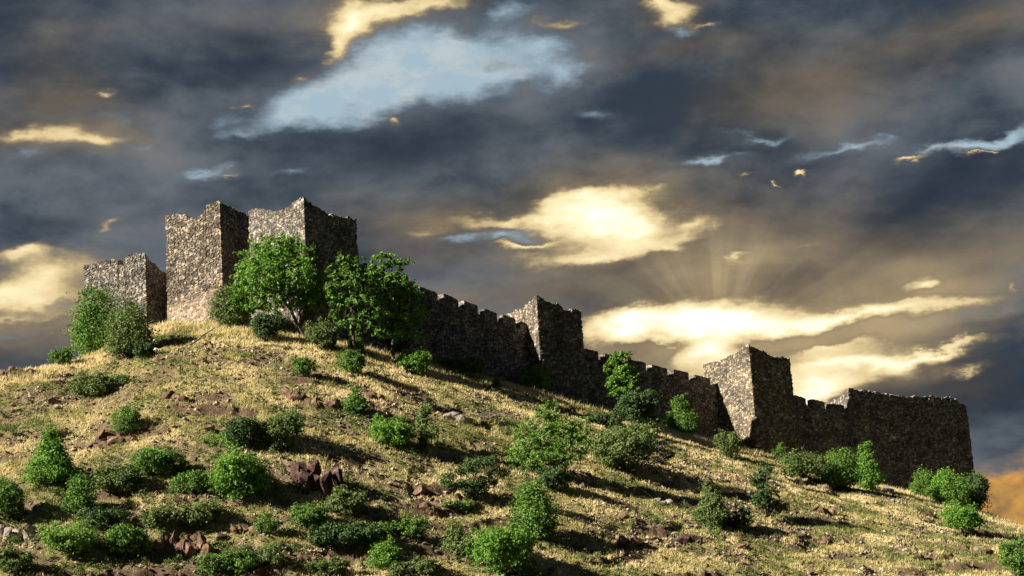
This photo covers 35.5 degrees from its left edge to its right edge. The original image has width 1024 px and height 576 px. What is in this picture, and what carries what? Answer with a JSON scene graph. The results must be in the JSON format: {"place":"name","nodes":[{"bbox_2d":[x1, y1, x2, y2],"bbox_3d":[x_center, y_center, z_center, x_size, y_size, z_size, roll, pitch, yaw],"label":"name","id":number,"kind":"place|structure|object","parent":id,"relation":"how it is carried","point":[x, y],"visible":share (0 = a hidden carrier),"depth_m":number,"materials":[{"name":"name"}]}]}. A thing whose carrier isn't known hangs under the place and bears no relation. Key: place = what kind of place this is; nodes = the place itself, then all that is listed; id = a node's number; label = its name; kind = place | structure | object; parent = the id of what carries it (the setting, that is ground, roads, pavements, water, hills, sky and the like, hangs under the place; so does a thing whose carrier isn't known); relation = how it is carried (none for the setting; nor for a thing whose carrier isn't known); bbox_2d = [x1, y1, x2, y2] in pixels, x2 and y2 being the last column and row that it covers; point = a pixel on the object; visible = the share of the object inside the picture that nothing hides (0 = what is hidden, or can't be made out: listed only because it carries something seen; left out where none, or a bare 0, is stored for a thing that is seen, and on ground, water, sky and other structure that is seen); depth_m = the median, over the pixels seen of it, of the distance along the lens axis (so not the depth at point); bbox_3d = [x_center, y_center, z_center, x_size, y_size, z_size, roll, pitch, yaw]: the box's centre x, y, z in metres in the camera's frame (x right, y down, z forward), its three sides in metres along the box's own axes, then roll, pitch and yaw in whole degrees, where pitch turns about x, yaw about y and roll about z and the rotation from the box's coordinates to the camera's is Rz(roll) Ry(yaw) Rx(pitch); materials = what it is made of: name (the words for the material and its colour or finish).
{"place":"outdoors","nodes":[
{"label":"outdoors","id":0,"kind":"place"},
{"bbox_2d":[0,319,1023,575],"bbox_3d":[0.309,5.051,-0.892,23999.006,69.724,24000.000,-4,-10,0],"label":"ground","id":1,"kind":"structure","parent":0,"point":[204,411],"depth_m":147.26,"materials":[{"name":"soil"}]},
{"bbox_2d":[0,475,29,522],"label":"round shrub","id":2,"kind":"object","parent":1,"relation":"on","point":[11,494],"visible":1,"depth_m":128.72,"materials":[{"name":"green plant"}]},
{"bbox_2d":[0,524,36,545],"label":"rock ledge","id":3,"kind":"object","parent":1,"relation":"on","point":[28,529],"visible":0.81,"depth_m":126.40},
{"bbox_2d":[0,366,36,377],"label":"rock ledge","id":4,"kind":"object","parent":1,"relation":"on","point":[13,369],"visible":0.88,"depth_m":168.54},
{"bbox_2d":[0,534,38,575],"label":"open shrub","id":5,"kind":"object","parent":1,"relation":"on","point":[10,558],"visible":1,"depth_m":120.82,"materials":[{"name":"green plant"}]},
{"bbox_2d":[12,424,85,484],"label":"conical shrub","id":6,"kind":"object","parent":1,"relation":"on","point":[49,462],"visible":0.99,"depth_m":135.47,"materials":[{"name":"green plant"}]},
{"bbox_2d":[47,345,73,365],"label":"round shrub","id":7,"kind":"object","parent":1,"relation":"on","point":[57,355],"visible":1,"depth_m":173.58,"materials":[{"name":"green plant"}]},
{"bbox_2d":[35,516,100,560],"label":"round shrub","id":8,"kind":"object","parent":1,"relation":"on","point":[60,538],"visible":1,"depth_m":124.19,"materials":[{"name":"green plant"}]},
{"bbox_2d":[55,470,100,514],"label":"upright shrub","id":9,"kind":"object","parent":1,"relation":"on","point":[77,501],"visible":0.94,"depth_m":131.04,"materials":[{"name":"green plant"}]},
{"bbox_2d":[60,281,133,357],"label":"upright shrub","id":10,"kind":"object","parent":1,"relation":"on","point":[88,337],"visible":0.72,"depth_m":181.35,"materials":[{"name":"green plant"}]},
{"bbox_2d":[64,370,134,397],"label":"shrub","id":11,"kind":"object","parent":1,"relation":"on","point":[90,385],"visible":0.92,"depth_m":158.16,"materials":[{"name":"green plant"}]},
{"bbox_2d":[73,505,129,527],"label":"shrub","id":12,"kind":"object","parent":1,"relation":"on","point":[105,515],"visible":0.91,"depth_m":129.24,"materials":[{"name":"green plant"}]},
{"bbox_2d":[86,427,137,448],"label":"rock ledge","id":13,"kind":"object","parent":1,"relation":"on","point":[111,436],"visible":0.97,"depth_m":145.19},
{"bbox_2d":[90,458,145,495],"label":"round shrub","id":14,"kind":"object","parent":1,"relation":"on","point":[115,477],"visible":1,"depth_m":134.39,"materials":[{"name":"green plant"}]},
{"bbox_2d":[106,401,143,435],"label":"upright shrub","id":15,"kind":"object","parent":1,"relation":"on","point":[129,422],"visible":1,"depth_m":145.96,"materials":[{"name":"green plant"}]},
{"bbox_2d":[83,252,167,346],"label":"tower","id":16,"kind":"structure","parent":1,"relation":"on","point":[143,276],"depth_m":193.25,"materials":[{"name":"stone"}]},
{"bbox_2d":[99,519,154,560],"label":"round shrub","id":17,"kind":"object","parent":1,"relation":"on","point":[119,537],"visible":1,"depth_m":125.54,"materials":[{"name":"green plant"}]},
{"bbox_2d":[95,298,161,358],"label":"upright shrub","id":18,"kind":"object","parent":1,"relation":"on","point":[128,332],"visible":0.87,"depth_m":168.75,"materials":[{"name":"green plant"}]},
{"bbox_2d":[131,340,156,360],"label":"round shrub","id":19,"kind":"object","parent":1,"relation":"on","point":[139,351],"visible":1,"depth_m":165.44,"materials":[{"name":"green plant"}]},
{"bbox_2d":[128,443,183,478],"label":"round shrub","id":20,"kind":"object","parent":1,"relation":"on","point":[149,460],"visible":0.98,"depth_m":136.45,"materials":[{"name":"green plant"}]},
{"bbox_2d":[137,505,176,529],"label":"round shrub","id":21,"kind":"object","parent":1,"relation":"on","point":[153,517],"visible":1,"depth_m":129.40,"materials":[{"name":"green plant"}]},
{"bbox_2d":[162,390,188,401],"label":"rock","id":22,"kind":"object","parent":1,"relation":"on","point":[169,393],"visible":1,"depth_m":152.11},
{"bbox_2d":[152,530,211,557],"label":"rock ledge","id":23,"kind":"object","parent":1,"relation":"on","point":[186,547],"visible":1,"depth_m":127.48,"materials":[{"name":"stone"}]},
{"bbox_2d":[173,454,191,474],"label":"upright shrub","id":24,"kind":"object","parent":1,"relation":"on","point":[182,466],"visible":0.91,"depth_m":137.84,"materials":[{"name":"green plant"}]},
{"bbox_2d":[166,468,223,496],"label":"shrub","id":25,"kind":"object","parent":1,"relation":"on","point":[191,485],"visible":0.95,"depth_m":134.65,"materials":[{"name":"green plant"}]},
{"bbox_2d":[174,496,226,527],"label":"round shrub","id":26,"kind":"object","parent":1,"relation":"on","point":[198,513],"visible":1,"depth_m":130.24,"materials":[{"name":"green plant"}]},
{"bbox_2d":[165,201,250,326],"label":"tower","id":27,"kind":"structure","parent":1,"relation":"on","point":[202,260],"depth_m":192.06,"materials":[{"name":"stone"}]},
{"bbox_2d":[198,430,237,447],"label":"shrub","id":28,"kind":"object","parent":1,"relation":"on","point":[220,439],"visible":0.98,"depth_m":143.11,"materials":[{"name":"green plant"}]},
{"bbox_2d":[195,546,261,575],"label":"shrub","id":29,"kind":"object","parent":1,"relation":"on","point":[239,561],"visible":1,"depth_m":124.86,"materials":[{"name":"green plant"}]},
{"bbox_2d":[204,283,252,326],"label":"upright shrub","id":30,"kind":"object","parent":1,"relation":"on","point":[223,312],"visible":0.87,"depth_m":179.10,"materials":[{"name":"green plant"}]},
{"bbox_2d":[215,523,262,541],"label":"rock ledge","id":31,"kind":"object","parent":1,"relation":"on","point":[235,529],"visible":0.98,"depth_m":130.24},
{"bbox_2d":[207,440,275,501],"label":"round shrub","id":32,"kind":"object","parent":1,"relation":"on","point":[235,471],"visible":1,"depth_m":134.16,"materials":[{"name":"green plant"}]},
{"bbox_2d":[221,413,271,449],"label":"round shrub","id":33,"kind":"object","parent":1,"relation":"on","point":[242,430],"visible":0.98,"depth_m":142.20,"materials":[{"name":"green plant"}]},
{"bbox_2d":[232,541,286,565],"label":"shrub","id":34,"kind":"object","parent":1,"relation":"on","point":[272,550],"visible":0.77,"depth_m":126.26,"materials":[{"name":"green plant"}]},
{"bbox_2d":[252,509,281,534],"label":"upright shrub","id":35,"kind":"object","parent":1,"relation":"on","point":[266,523],"visible":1,"depth_m":130.32,"materials":[{"name":"green plant"}]},
{"bbox_2d":[254,565,279,575],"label":"rock","id":36,"kind":"object","parent":1,"relation":"on","point":[269,570],"visible":1,"depth_m":125.45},
{"bbox_2d":[248,308,289,342],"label":"round shrub","id":37,"kind":"object","parent":1,"relation":"on","point":[267,325],"visible":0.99,"depth_m":173.85,"materials":[{"name":"green plant"}]},
{"bbox_2d":[226,232,327,337],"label":"broadleaf tree","id":38,"kind":"object","parent":1,"relation":"on","point":[276,276],"visible":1,"depth_m":178.43,"materials":[{"name":"green plant"}]},
{"bbox_2d":[260,406,306,450],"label":"round shrub","id":39,"kind":"object","parent":1,"relation":"on","point":[281,426],"visible":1,"depth_m":143.00,"materials":[{"name":"green plant"}]},
{"bbox_2d":[289,357,317,377],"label":"round shrub","id":40,"kind":"object","parent":1,"relation":"on","point":[301,366],"visible":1,"depth_m":161.70,"materials":[{"name":"green plant"}]},
{"bbox_2d":[248,197,363,340],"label":"tower","id":41,"kind":"structure","parent":1,"relation":"on","point":[330,236],"depth_m":184.92,"materials":[{"name":"stone"}]},
{"bbox_2d":[288,500,330,530],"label":"round shrub","id":42,"kind":"object","parent":1,"relation":"on","point":[308,513],"visible":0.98,"depth_m":131.96,"materials":[{"name":"green plant"}]},
{"bbox_2d":[281,386,340,411],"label":"rock ledge","id":43,"kind":"object","parent":1,"relation":"on","point":[335,404],"visible":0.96,"depth_m":153.70,"materials":[{"name":"stone"}]},
{"bbox_2d":[288,459,347,495],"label":"rock outcrop","id":44,"kind":"object","parent":1,"relation":"on","point":[306,479],"visible":0.8,"depth_m":137.43,"materials":[{"name":"stone"}]},
{"bbox_2d":[302,316,342,350],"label":"round shrub","id":45,"kind":"object","parent":1,"relation":"on","point":[325,333],"visible":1,"depth_m":174.19,"materials":[{"name":"green plant"}]},
{"bbox_2d":[303,555,350,575],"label":"shrub","id":46,"kind":"object","parent":1,"relation":"on","point":[332,564],"visible":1,"depth_m":126.86,"materials":[{"name":"green plant"}]},
{"bbox_2d":[322,484,368,518],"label":"round shrub","id":47,"kind":"object","parent":1,"relation":"on","point":[344,498],"visible":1,"depth_m":134.22,"materials":[{"name":"green plant"}]},
{"bbox_2d":[305,520,388,549],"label":"shrub","id":48,"kind":"object","parent":1,"relation":"on","point":[329,533],"visible":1,"depth_m":130.50,"materials":[{"name":"green plant"}]},
{"bbox_2d":[335,348,368,373],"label":"round shrub","id":49,"kind":"object","parent":1,"relation":"on","point":[353,363],"visible":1,"depth_m":165.48,"materials":[{"name":"green plant"}]},
{"bbox_2d":[323,251,381,352],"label":"broadleaf tree","id":50,"kind":"object","parent":1,"relation":"on","point":[349,299],"visible":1,"depth_m":175.51,"materials":[{"name":"green plant"}]},
{"bbox_2d":[339,384,372,412],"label":"conical shrub","id":51,"kind":"object","parent":1,"relation":"on","point":[356,401],"visible":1,"depth_m":154.08,"materials":[{"name":"green plant"}]},
{"bbox_2d":[345,325,366,350],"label":"conical shrub","id":52,"kind":"object","parent":1,"relation":"on","point":[360,342],"visible":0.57,"depth_m":177.15,"materials":[{"name":"green plant"}]},
{"bbox_2d":[363,535,402,569],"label":"upright shrub","id":53,"kind":"object","parent":1,"relation":"on","point":[388,553],"visible":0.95,"depth_m":129.56,"materials":[{"name":"green plant"}]},
{"bbox_2d":[365,412,416,447],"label":"round shrub","id":54,"kind":"object","parent":1,"relation":"on","point":[389,432],"visible":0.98,"depth_m":148.52,"materials":[{"name":"green plant"}]},
{"bbox_2d":[361,251,428,361],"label":"broadleaf tree","id":55,"kind":"object","parent":1,"relation":"on","point":[394,314],"visible":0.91,"depth_m":178.77,"materials":[{"name":"green plant"}]},
{"bbox_2d":[384,327,411,353],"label":"open shrub","id":56,"kind":"object","parent":1,"relation":"on","point":[401,344],"visible":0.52,"depth_m":182.62,"materials":[{"name":"green plant"}]},
{"bbox_2d":[377,514,429,540],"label":"shrub","id":57,"kind":"object","parent":1,"relation":"on","point":[405,526],"visible":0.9,"depth_m":133.32,"materials":[{"name":"green plant"}]},
{"bbox_2d":[394,346,433,374],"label":"round shrub","id":58,"kind":"object","parent":1,"relation":"on","point":[412,360],"visible":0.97,"depth_m":176.77,"materials":[{"name":"green plant"}]},
{"bbox_2d":[387,554,446,575],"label":"shrub","id":59,"kind":"object","parent":1,"relation":"on","point":[425,565],"visible":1,"depth_m":128.64,"materials":[{"name":"green plant"}]},
{"bbox_2d":[409,398,439,450],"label":"open shrub","id":60,"kind":"object","parent":1,"relation":"on","point":[427,432],"visible":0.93,"depth_m":151.31,"materials":[{"name":"green plant"}]},
{"bbox_2d":[414,498,438,516],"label":"rock","id":61,"kind":"object","parent":1,"relation":"on","point":[425,505],"visible":1,"depth_m":139.54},
{"bbox_2d":[358,264,528,384],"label":"curtain wall","id":62,"kind":"structure","parent":1,"relation":"on","point":[463,330],"depth_m":197.73,"materials":[{"name":"stone"}]},
{"bbox_2d":[441,499,461,511],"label":"shrub","id":63,"kind":"object","parent":1,"relation":"on","point":[453,504],"visible":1,"depth_m":140.61,"materials":[{"name":"green plant"}]},
{"bbox_2d":[438,514,476,558],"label":"upright shrub","id":64,"kind":"object","parent":1,"relation":"on","point":[453,541],"visible":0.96,"depth_m":133.00,"materials":[{"name":"green plant"}]},
{"bbox_2d":[442,411,473,424],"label":"rock","id":65,"kind":"object","parent":1,"relation":"on","point":[453,416],"visible":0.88,"depth_m":161.34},
{"bbox_2d":[434,354,489,373],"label":"shrub","id":66,"kind":"object","parent":1,"relation":"on","point":[472,364],"visible":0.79,"depth_m":186.70,"materials":[{"name":"green plant"}]},
{"bbox_2d":[459,498,475,514],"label":"upright shrub","id":67,"kind":"object","parent":1,"relation":"on","point":[468,506],"visible":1,"depth_m":141.16,"materials":[{"name":"green plant"}]},
{"bbox_2d":[437,453,510,500],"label":"open shrub","id":68,"kind":"object","parent":1,"relation":"on","point":[475,488],"visible":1,"depth_m":142.72,"materials":[{"name":"green plant"}]},
{"bbox_2d":[473,410,517,418],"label":"rock","id":69,"kind":"object","parent":1,"relation":"on","point":[489,415],"visible":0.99,"depth_m":165.60,"materials":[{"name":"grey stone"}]},
{"bbox_2d":[458,521,538,575],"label":"round shrub","id":70,"kind":"object","parent":1,"relation":"on","point":[503,547],"visible":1,"depth_m":130.15,"materials":[{"name":"green plant"}]},
{"bbox_2d":[0,321,1021,575],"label":"loose stones","id":71,"kind":"object","parent":1,"relation":"on","point":[594,481],"visible":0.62,"depth_m":153.54,"materials":[{"name":"stone"}]},
{"bbox_2d":[0,342,1023,575],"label":"scrub","id":72,"kind":"object","parent":1,"relation":"on","point":[365,511],"visible":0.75,"depth_m":144.97,"materials":[{"name":"green plant"}]},
{"bbox_2d":[500,476,570,539],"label":"upright shrub","id":73,"kind":"object","parent":1,"relation":"on","point":[535,508],"visible":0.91,"depth_m":138.32,"materials":[{"name":"green plant"}]},
{"bbox_2d":[518,362,553,392],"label":"upright shrub","id":74,"kind":"object","parent":1,"relation":"on","point":[533,378],"visible":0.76,"depth_m":196.36,"materials":[{"name":"green plant"}]},
{"bbox_2d":[506,295,587,402],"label":"tower","id":75,"kind":"structure","parent":1,"relation":"on","point":[555,337],"depth_m":202.43,"materials":[{"name":"stone"}]},
{"bbox_2d":[503,398,594,472],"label":"bush","id":76,"kind":"object","parent":1,"relation":"on","point":[531,457],"visible":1,"depth_m":154.23,"materials":[{"name":"green plant"}]},
{"bbox_2d":[538,464,576,492],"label":"round shrub","id":77,"kind":"object","parent":1,"relation":"on","point":[551,474],"visible":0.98,"depth_m":149.97,"materials":[{"name":"green plant"}]},
{"bbox_2d":[584,409,625,428],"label":"shrub","id":78,"kind":"object","parent":1,"relation":"on","point":[609,418],"visible":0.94,"depth_m":184.06,"materials":[{"name":"green plant"}]},
{"bbox_2d":[603,349,640,420],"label":"sapling","id":79,"kind":"object","parent":1,"relation":"on","point":[622,371],"visible":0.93,"depth_m":196.48,"materials":[{"name":"green plant"}]},
{"bbox_2d":[586,418,664,473],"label":"round shrub","id":80,"kind":"object","parent":1,"relation":"on","point":[614,446],"visible":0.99,"depth_m":162.57,"materials":[{"name":"green plant"}]},
{"bbox_2d":[610,535,648,550],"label":"rock ledge","id":81,"kind":"object","parent":1,"relation":"on","point":[632,543],"visible":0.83,"depth_m":142.19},
{"bbox_2d":[613,386,662,424],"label":"round shrub","id":82,"kind":"object","parent":1,"relation":"on","point":[635,406],"visible":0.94,"depth_m":194.54,"materials":[{"name":"green plant"}]},
{"bbox_2d":[584,348,719,438],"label":"curtain wall","id":83,"kind":"structure","parent":1,"relation":"on","point":[701,396],"depth_m":215.23,"materials":[{"name":"stone"}]},
{"bbox_2d":[648,443,674,464],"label":"open shrub","id":84,"kind":"object","parent":1,"relation":"on","point":[666,456],"visible":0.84,"depth_m":172.22,"materials":[{"name":"green plant"}]},
{"bbox_2d":[660,392,703,433],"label":"conical shrub","id":85,"kind":"object","parent":1,"relation":"on","point":[680,418],"visible":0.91,"depth_m":203.59,"materials":[{"name":"green plant"}]},
{"bbox_2d":[669,532,702,543],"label":"rock ledge","id":86,"kind":"object","parent":1,"relation":"on","point":[683,538],"visible":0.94,"depth_m":145.35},
{"bbox_2d":[689,475,730,525],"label":"conical shrub","id":87,"kind":"object","parent":1,"relation":"on","point":[711,509],"visible":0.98,"depth_m":151.95,"materials":[{"name":"green plant"}]},
{"bbox_2d":[710,428,743,458],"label":"round shrub","id":88,"kind":"object","parent":1,"relation":"on","point":[730,442],"visible":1,"depth_m":192.19,"materials":[{"name":"green plant"}]},
{"bbox_2d":[725,506,754,528],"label":"shrub","id":89,"kind":"object","parent":1,"relation":"on","point":[736,521],"visible":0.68,"depth_m":153.44,"materials":[{"name":"green plant"}]},
{"bbox_2d":[702,343,799,454],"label":"tower","id":90,"kind":"structure","parent":1,"relation":"on","point":[756,400],"depth_m":217.33,"materials":[{"name":"stone"}]},
{"bbox_2d":[747,462,782,516],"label":"open shrub","id":91,"kind":"object","parent":1,"relation":"on","point":[763,494],"visible":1,"depth_m":162.02,"materials":[{"name":"green plant"}]},
{"bbox_2d":[771,442,789,459],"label":"conical shrub","id":92,"kind":"object","parent":1,"relation":"on","point":[781,446],"visible":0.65,"depth_m":206.49,"materials":[{"name":"green plant"}]},
{"bbox_2d":[774,447,834,478],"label":"shrub","id":93,"kind":"object","parent":1,"relation":"on","point":[800,464],"visible":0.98,"depth_m":192.73,"materials":[{"name":"green plant"}]},
{"bbox_2d":[810,506,834,515],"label":"rock","id":94,"kind":"object","parent":1,"relation":"on","point":[831,510],"visible":0.71,"depth_m":170.46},
{"bbox_2d":[794,395,854,469],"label":"curtain wall","id":95,"kind":"structure","parent":1,"relation":"on","point":[821,429],"depth_m":221.67,"materials":[{"name":"stone"}]},
{"bbox_2d":[817,536,848,545],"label":"rock ledge","id":96,"kind":"object","parent":1,"relation":"on","point":[829,540],"visible":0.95,"depth_m":156.36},
{"bbox_2d":[812,444,866,490],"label":"upright shrub","id":97,"kind":"object","parent":1,"relation":"on","point":[840,464],"visible":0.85,"depth_m":195.13,"materials":[{"name":"green plant"}]},
{"bbox_2d":[852,441,886,490],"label":"conical shrub","id":98,"kind":"object","parent":1,"relation":"on","point":[873,478],"visible":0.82,"depth_m":203.04,"materials":[{"name":"green plant"}]},
{"bbox_2d":[806,388,974,490],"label":"tower","id":99,"kind":"structure","parent":1,"relation":"on","point":[907,436],"depth_m":229.48,"materials":[{"name":"stone"}]},
{"bbox_2d":[908,464,937,498],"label":"upright shrub","id":100,"kind":"object","parent":1,"relation":"on","point":[920,483],"visible":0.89,"depth_m":210.48,"materials":[{"name":"green plant"}]},
{"bbox_2d":[924,465,974,506],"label":"upright shrub","id":101,"kind":"object","parent":1,"relation":"on","point":[946,488],"visible":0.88,"depth_m":208.30,"materials":[{"name":"green plant"}]},
{"bbox_2d":[938,499,991,534],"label":"round shrub","id":102,"kind":"object","parent":1,"relation":"on","point":[957,518],"visible":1,"depth_m":176.96,"materials":[{"name":"green plant"}]},
{"bbox_2d":[960,470,992,509],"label":"round shrub","id":103,"kind":"object","parent":1,"relation":"on","point":[980,489],"visible":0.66,"depth_m":212.73,"materials":[{"name":"green plant"}]},
{"bbox_2d":[997,535,1023,575],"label":"round shrub","id":104,"kind":"object","parent":1,"relation":"on","point":[1011,554],"visible":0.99,"depth_m":150.63,"materials":[{"name":"green plant"}]},
{"bbox_2d":[0,0,1023,524],"label":"sky","id":105,"kind":"structure","parent":0,"point":[833,188],"materials":[{"name":"grey"}]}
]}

